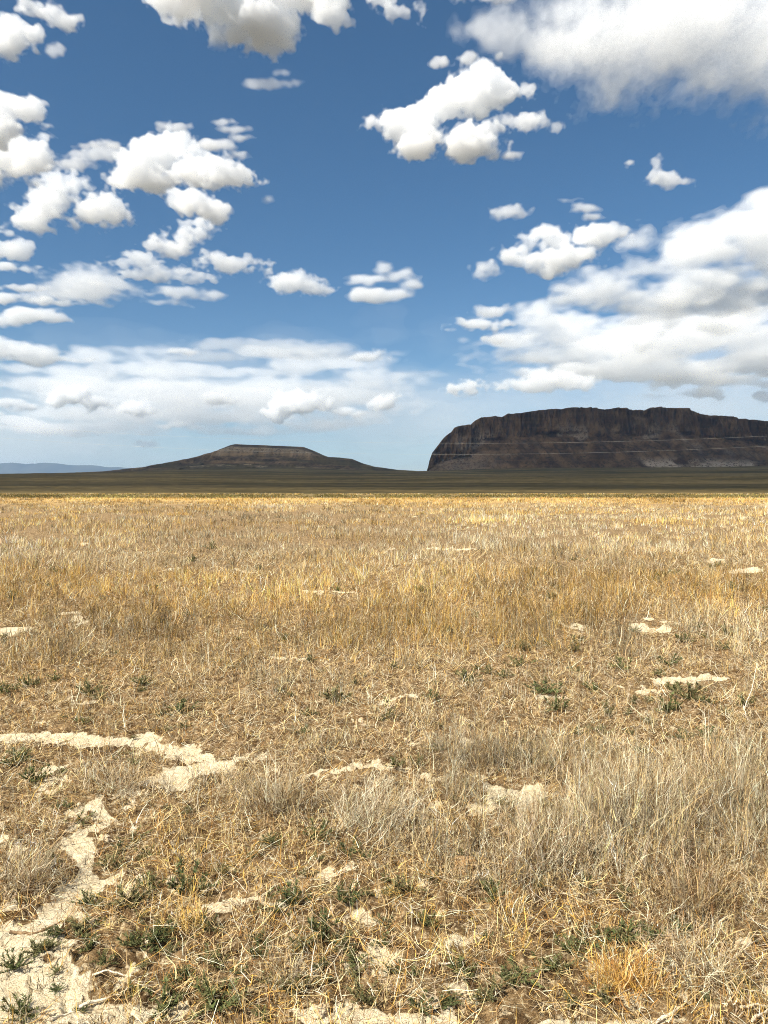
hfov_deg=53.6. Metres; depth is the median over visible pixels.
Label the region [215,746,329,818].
grass tussock
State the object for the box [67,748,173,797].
grass tussock
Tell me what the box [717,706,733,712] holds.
green weed
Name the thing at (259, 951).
green weed
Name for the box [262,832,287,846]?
green weed
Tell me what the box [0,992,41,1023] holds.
green weed
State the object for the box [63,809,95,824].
green weed
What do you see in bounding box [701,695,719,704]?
green weed
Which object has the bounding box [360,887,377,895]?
green weed
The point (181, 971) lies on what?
green weed
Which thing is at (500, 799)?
green weed
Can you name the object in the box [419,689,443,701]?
green weed
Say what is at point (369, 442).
power line
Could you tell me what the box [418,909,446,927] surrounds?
green weed
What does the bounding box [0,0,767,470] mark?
sky
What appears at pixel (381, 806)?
grass tussock
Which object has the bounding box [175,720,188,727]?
green weed
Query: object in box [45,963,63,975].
green weed
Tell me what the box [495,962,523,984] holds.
green weed
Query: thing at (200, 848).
green weed
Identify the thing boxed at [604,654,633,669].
green weed
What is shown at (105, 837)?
soil clod
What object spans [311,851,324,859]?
green weed
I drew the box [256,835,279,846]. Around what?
green weed
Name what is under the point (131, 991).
green weed
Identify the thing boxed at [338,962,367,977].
green weed
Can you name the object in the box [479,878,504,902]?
green weed
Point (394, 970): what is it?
green weed
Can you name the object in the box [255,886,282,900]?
green weed
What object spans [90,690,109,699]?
green weed
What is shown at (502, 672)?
green weed
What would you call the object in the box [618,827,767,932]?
grass tussock
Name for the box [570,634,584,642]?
green weed
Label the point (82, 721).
green weed
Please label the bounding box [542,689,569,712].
green weed
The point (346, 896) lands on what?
green weed
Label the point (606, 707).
green weed
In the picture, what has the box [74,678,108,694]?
green weed
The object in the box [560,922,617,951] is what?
green weed
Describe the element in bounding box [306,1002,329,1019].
soil clod
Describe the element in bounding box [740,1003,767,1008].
twig
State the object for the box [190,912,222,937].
green weed
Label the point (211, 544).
green weed
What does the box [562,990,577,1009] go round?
green weed
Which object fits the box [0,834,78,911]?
grass tussock
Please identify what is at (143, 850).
green weed
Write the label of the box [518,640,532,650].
green weed
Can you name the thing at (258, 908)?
green weed
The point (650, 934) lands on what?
green weed
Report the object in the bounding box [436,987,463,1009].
green weed
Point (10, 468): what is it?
mountains
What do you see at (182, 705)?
green weed
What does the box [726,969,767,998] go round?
green weed
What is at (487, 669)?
green weed
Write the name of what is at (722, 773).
grass tussock
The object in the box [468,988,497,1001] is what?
green weed
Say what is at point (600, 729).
green weed
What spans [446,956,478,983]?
green weed
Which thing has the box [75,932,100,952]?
green weed
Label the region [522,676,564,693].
green weed
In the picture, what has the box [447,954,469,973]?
green weed
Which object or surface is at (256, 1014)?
green weed
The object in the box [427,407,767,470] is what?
butte
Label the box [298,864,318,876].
green weed
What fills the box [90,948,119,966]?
green weed
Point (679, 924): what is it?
green weed
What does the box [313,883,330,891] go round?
green weed
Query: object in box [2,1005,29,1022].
green weed
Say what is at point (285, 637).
green weed
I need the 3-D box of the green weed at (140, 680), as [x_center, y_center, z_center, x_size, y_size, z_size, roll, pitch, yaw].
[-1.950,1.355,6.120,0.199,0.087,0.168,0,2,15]
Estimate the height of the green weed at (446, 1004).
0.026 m
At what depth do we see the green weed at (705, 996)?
2.36 m
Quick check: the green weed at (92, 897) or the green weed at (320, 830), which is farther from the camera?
the green weed at (320, 830)
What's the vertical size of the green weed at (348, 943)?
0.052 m
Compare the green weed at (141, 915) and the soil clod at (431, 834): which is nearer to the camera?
the green weed at (141, 915)
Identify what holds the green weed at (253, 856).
on the ground at (74, 984)
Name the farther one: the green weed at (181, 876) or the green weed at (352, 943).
the green weed at (181, 876)
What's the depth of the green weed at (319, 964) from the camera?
2.52 m
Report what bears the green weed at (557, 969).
on the ground at (74, 984)
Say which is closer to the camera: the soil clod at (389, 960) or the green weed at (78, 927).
the soil clod at (389, 960)
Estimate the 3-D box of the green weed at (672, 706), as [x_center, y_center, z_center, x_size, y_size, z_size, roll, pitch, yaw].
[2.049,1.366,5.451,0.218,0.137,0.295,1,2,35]
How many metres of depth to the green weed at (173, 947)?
2.64 m
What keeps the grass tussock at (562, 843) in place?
on the ground at (74, 984)
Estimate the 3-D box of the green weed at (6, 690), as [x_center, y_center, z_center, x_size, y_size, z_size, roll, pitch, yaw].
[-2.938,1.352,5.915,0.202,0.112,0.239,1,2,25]
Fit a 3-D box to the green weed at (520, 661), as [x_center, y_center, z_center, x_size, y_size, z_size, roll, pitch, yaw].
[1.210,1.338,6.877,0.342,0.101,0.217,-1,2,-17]
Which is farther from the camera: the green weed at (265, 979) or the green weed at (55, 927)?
the green weed at (55, 927)
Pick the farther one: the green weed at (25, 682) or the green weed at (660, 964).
the green weed at (25, 682)
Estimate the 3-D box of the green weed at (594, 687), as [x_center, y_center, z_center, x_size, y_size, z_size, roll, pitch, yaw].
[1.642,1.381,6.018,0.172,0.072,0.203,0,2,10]
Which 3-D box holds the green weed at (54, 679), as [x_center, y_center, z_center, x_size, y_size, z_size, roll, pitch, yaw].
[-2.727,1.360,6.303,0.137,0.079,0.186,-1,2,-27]
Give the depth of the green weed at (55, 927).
2.71 m
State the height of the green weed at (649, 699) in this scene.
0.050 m
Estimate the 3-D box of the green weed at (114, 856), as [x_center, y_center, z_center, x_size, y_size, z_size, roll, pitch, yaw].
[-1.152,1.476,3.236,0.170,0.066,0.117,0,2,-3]
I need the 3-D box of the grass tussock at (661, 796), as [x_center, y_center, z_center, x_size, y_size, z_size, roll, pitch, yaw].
[1.222,1.252,3.571,1.019,0.453,0.903,0,2,0]
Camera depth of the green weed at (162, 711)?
5.38 m
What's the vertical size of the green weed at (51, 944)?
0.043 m
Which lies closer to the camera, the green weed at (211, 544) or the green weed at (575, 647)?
the green weed at (575, 647)
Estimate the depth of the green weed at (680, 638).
7.94 m
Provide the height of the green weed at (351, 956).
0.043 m
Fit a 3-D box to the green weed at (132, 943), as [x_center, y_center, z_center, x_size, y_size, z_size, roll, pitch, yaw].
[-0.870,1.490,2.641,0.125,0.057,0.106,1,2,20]
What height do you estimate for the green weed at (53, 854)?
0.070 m
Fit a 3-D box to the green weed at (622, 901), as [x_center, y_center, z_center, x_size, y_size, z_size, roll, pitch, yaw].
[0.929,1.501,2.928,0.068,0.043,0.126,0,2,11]
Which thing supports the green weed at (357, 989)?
on the ground at (74, 984)
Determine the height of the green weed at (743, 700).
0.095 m
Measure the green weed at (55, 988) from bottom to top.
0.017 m
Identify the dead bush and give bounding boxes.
[242,937,321,1002]
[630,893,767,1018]
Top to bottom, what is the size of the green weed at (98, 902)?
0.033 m
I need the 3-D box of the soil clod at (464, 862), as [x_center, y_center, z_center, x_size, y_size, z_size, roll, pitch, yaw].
[0.351,1.492,3.203,0.134,0.078,0.129,0,2,0]
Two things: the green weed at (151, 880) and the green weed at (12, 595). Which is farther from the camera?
the green weed at (12, 595)
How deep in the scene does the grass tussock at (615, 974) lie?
2.45 m
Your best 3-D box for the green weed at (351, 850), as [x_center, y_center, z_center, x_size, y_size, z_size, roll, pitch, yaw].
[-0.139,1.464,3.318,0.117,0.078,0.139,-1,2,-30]
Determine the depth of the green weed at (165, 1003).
2.35 m
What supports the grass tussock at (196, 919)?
on the ground at (74, 984)
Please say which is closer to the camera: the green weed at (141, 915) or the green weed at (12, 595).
the green weed at (141, 915)
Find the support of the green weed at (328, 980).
on the ground at (74, 984)
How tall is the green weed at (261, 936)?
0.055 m
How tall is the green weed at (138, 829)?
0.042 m
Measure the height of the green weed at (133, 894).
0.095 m
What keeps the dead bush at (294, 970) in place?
on the ground at (74, 984)
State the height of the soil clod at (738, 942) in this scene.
0.034 m
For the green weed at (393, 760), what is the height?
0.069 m
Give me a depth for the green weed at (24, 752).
4.47 m
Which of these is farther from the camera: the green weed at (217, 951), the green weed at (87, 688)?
the green weed at (87, 688)
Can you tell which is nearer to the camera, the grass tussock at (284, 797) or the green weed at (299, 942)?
the green weed at (299, 942)
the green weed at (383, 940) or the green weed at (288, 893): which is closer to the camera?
the green weed at (383, 940)
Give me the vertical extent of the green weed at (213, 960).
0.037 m
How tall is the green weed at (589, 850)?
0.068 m
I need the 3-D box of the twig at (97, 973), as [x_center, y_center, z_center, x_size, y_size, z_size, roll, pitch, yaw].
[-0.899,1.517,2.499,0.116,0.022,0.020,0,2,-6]
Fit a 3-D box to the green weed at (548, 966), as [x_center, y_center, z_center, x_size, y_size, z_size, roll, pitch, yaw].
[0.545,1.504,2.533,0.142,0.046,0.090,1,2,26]
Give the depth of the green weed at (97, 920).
2.79 m
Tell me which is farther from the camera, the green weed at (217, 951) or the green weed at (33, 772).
the green weed at (33, 772)
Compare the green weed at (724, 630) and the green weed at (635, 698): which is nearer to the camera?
the green weed at (635, 698)
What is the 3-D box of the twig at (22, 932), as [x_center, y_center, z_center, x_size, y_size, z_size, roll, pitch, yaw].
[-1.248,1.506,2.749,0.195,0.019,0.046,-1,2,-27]
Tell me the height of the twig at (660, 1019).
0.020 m
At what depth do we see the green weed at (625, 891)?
2.99 m
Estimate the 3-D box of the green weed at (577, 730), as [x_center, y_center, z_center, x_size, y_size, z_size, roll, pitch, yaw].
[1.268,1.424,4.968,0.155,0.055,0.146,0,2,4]
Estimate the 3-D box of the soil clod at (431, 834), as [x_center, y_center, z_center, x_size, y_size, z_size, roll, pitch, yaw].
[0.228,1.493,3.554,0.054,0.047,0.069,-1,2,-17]
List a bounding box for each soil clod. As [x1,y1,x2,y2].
[97,834,110,841]
[134,873,145,883]
[166,874,180,888]
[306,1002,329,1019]
[381,957,399,968]
[424,995,439,1009]
[426,825,437,836]
[451,855,481,876]
[454,985,468,997]
[731,863,745,872]
[735,937,751,945]
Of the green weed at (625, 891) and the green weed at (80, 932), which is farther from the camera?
the green weed at (625, 891)
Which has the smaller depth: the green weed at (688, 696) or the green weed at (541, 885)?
the green weed at (541, 885)
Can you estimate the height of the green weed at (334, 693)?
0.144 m
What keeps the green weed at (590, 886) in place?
on the ground at (74, 984)
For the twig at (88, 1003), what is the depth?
2.37 m
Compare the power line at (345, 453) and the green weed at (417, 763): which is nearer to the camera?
the green weed at (417, 763)
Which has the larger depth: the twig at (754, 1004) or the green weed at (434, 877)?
the green weed at (434, 877)
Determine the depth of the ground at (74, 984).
4.41 m
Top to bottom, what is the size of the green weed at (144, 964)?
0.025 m
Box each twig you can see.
[9,920,64,934]
[50,1011,72,1021]
[78,994,119,1008]
[92,969,126,976]
[416,951,449,954]
[655,998,687,1023]
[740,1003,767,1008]
[743,663,757,709]
[751,1008,767,1023]
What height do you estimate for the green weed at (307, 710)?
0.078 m
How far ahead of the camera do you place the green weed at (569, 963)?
2.54 m
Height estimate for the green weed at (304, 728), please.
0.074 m
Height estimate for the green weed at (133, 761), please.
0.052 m
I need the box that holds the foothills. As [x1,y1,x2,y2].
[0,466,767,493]
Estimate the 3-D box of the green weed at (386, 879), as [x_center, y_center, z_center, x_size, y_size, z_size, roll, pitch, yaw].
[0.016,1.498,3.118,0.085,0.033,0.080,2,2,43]
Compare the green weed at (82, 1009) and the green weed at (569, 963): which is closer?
the green weed at (82, 1009)
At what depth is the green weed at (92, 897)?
2.94 m
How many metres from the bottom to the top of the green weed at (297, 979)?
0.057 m
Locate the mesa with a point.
(240, 456)
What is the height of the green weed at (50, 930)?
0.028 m
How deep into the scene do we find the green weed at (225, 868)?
3.14 m
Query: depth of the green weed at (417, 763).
4.35 m
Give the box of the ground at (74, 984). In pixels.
[0,494,767,1023]
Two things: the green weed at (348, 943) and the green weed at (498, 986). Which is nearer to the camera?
the green weed at (498, 986)
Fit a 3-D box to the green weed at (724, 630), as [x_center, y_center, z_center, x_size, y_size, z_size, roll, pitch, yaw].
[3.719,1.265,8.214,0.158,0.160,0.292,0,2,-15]
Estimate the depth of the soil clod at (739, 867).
3.17 m
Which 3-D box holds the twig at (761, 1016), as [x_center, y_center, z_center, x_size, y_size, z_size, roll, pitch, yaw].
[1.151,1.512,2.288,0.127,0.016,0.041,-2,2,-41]
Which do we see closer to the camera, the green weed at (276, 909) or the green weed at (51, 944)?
the green weed at (51, 944)
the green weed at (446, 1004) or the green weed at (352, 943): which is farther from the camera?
the green weed at (352, 943)
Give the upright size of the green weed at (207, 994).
0.081 m
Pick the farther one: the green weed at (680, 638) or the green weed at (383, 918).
the green weed at (680, 638)
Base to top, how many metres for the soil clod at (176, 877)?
0.065 m
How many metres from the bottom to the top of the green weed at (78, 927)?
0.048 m
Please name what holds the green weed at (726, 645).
on the ground at (74, 984)
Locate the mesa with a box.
[75,444,409,472]
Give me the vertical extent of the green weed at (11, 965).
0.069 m
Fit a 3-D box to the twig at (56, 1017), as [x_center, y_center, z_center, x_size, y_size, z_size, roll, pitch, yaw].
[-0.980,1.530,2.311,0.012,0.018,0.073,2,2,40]
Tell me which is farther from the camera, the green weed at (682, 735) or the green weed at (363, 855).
the green weed at (682, 735)
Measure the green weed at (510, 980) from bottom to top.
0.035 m
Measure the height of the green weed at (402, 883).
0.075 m
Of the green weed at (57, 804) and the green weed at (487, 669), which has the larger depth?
the green weed at (487, 669)
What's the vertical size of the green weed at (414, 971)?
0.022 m
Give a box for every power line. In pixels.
[2,425,757,442]
[7,438,760,453]
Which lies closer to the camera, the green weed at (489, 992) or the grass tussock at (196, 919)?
the green weed at (489, 992)
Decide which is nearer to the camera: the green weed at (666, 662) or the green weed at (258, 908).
the green weed at (258, 908)
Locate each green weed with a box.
[0,681,25,692]
[0,750,27,764]
[0,947,33,973]
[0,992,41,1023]
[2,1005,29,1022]
[5,746,33,760]
[6,590,20,599]
[15,674,39,685]
[17,760,53,781]
[23,938,57,958]
[37,924,62,934]
[37,937,66,951]
[40,848,64,867]
[44,924,67,940]
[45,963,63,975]
[47,670,62,681]
[47,798,73,809]
[47,980,65,994]
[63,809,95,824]
[65,912,98,937]
[70,888,101,908]
[72,718,93,724]
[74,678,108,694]
[74,1001,89,1012]
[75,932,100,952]
[79,930,90,937]
[89,850,129,868]
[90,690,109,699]
[90,916,106,928]
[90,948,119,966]
[91,897,103,905]
[105,840,129,853]
[105,879,153,907]
[113,825,152,843]
[115,931,155,951]
[122,984,144,1000]
[127,755,142,764]
[130,675,155,684]
[131,958,153,967]
[133,843,163,859]
[133,870,167,887]
[135,907,151,920]
[135,926,175,952]
[138,915,178,940]
[143,975,186,1023]
[152,708,168,715]
[159,940,186,958]
[163,961,194,987]
[164,698,199,715]
[164,855,221,894]
[164,967,178,977]
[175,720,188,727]
[177,805,193,813]
[188,969,250,1019]
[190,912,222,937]
[191,842,208,851]
[194,942,224,965]
[196,950,228,969]
[201,540,217,548]
[208,859,232,872]
[213,863,241,880]
[228,960,252,974]
[243,846,263,862]
[246,933,277,957]
[248,926,271,943]
[250,1004,269,1023]
[253,903,275,914]
[254,970,276,984]
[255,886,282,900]
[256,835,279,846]
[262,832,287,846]
[267,900,283,912]
[274,976,291,993]
[276,877,317,916]
[278,633,291,641]
[283,972,317,997]
[287,933,317,961]
[292,724,310,733]
[294,907,341,949]
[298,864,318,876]
[299,706,319,715]
[299,816,339,843]
[310,953,327,969]
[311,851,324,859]
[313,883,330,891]
[318,682,353,702]
[318,973,341,984]
[329,879,363,905]
[330,929,355,947]
[331,936,350,952]
[338,835,360,859]
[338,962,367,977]
[340,947,373,967]
[340,974,384,1006]
[357,847,374,859]
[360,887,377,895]
[368,930,393,947]
[369,913,396,930]
[378,884,404,896]
[381,872,394,882]
[381,873,426,891]
[381,960,402,973]
[384,704,397,717]
[384,753,404,767]
[406,963,421,974]
[407,989,434,1017]
[408,752,428,765]
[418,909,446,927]
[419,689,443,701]
[426,871,441,881]
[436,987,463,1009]
[437,996,453,1010]
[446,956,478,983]
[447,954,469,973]
[454,668,480,681]
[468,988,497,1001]
[469,981,496,1005]
[476,929,493,944]
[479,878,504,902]
[481,665,492,673]
[485,974,507,991]
[491,795,518,805]
[495,669,513,676]
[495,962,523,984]
[502,955,549,989]
[503,975,515,985]
[504,655,535,666]
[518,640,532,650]
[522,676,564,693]
[530,951,568,970]
[532,878,546,888]
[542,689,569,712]
[546,950,579,966]
[550,959,571,977]
[552,932,587,960]
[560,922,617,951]
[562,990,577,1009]
[565,642,579,650]
[568,726,586,733]
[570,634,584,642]
[572,840,597,857]
[576,871,597,888]
[582,681,600,691]
[582,723,614,735]
[585,981,618,1005]
[601,699,614,714]
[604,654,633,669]
[604,916,650,943]
[612,880,639,894]
[616,894,632,909]
[628,693,637,705]
[638,919,673,944]
[644,695,653,702]
[648,953,672,970]
[652,668,666,674]
[653,691,682,711]
[656,653,681,665]
[664,681,686,689]
[665,680,708,700]
[665,727,696,739]
[670,914,701,935]
[674,633,695,641]
[696,725,731,743]
[699,991,716,1002]
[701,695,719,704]
[716,622,735,635]
[717,640,737,649]
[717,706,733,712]
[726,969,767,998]
[736,692,756,705]
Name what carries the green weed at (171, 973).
on the ground at (74, 984)
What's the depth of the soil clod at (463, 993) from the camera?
2.39 m
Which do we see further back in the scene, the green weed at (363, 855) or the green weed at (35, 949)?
the green weed at (363, 855)
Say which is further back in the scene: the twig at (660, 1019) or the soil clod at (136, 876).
the soil clod at (136, 876)
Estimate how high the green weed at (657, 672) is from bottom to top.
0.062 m
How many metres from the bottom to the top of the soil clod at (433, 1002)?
0.028 m
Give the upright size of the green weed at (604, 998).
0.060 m
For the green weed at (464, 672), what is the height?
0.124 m
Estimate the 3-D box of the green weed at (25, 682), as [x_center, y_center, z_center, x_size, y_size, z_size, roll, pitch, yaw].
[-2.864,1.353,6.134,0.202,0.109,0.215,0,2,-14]
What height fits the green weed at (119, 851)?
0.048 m
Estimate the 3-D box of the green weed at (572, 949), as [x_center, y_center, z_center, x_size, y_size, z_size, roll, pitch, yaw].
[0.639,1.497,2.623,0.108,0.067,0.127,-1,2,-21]
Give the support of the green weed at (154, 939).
on the ground at (74, 984)
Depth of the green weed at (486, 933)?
2.69 m
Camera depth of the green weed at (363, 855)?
3.31 m
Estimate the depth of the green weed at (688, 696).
5.75 m
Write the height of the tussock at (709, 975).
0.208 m
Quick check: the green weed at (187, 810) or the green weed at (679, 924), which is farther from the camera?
the green weed at (187, 810)
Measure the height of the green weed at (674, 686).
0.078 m
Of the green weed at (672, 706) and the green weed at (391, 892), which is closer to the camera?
the green weed at (391, 892)
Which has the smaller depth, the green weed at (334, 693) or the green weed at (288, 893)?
the green weed at (288, 893)
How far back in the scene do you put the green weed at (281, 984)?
2.42 m
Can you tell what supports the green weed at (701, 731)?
on the ground at (74, 984)
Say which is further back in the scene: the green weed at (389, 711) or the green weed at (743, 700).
the green weed at (743, 700)
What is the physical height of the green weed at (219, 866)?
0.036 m
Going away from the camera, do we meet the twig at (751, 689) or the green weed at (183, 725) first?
the green weed at (183, 725)
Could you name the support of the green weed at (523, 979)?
on the ground at (74, 984)
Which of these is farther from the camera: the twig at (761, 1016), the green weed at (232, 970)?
the green weed at (232, 970)
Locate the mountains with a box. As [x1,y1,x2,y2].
[0,463,127,473]
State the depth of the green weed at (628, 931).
2.70 m
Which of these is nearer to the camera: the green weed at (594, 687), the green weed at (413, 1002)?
the green weed at (413, 1002)
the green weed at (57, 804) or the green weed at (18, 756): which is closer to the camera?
the green weed at (57, 804)
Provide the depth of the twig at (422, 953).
2.59 m
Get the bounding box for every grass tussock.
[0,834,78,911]
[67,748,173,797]
[158,893,214,934]
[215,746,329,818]
[303,751,447,845]
[474,773,624,891]
[557,733,758,844]
[572,932,677,1004]
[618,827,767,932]
[629,719,767,832]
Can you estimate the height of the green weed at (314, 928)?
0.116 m
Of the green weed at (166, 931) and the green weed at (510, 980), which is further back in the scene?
the green weed at (166, 931)

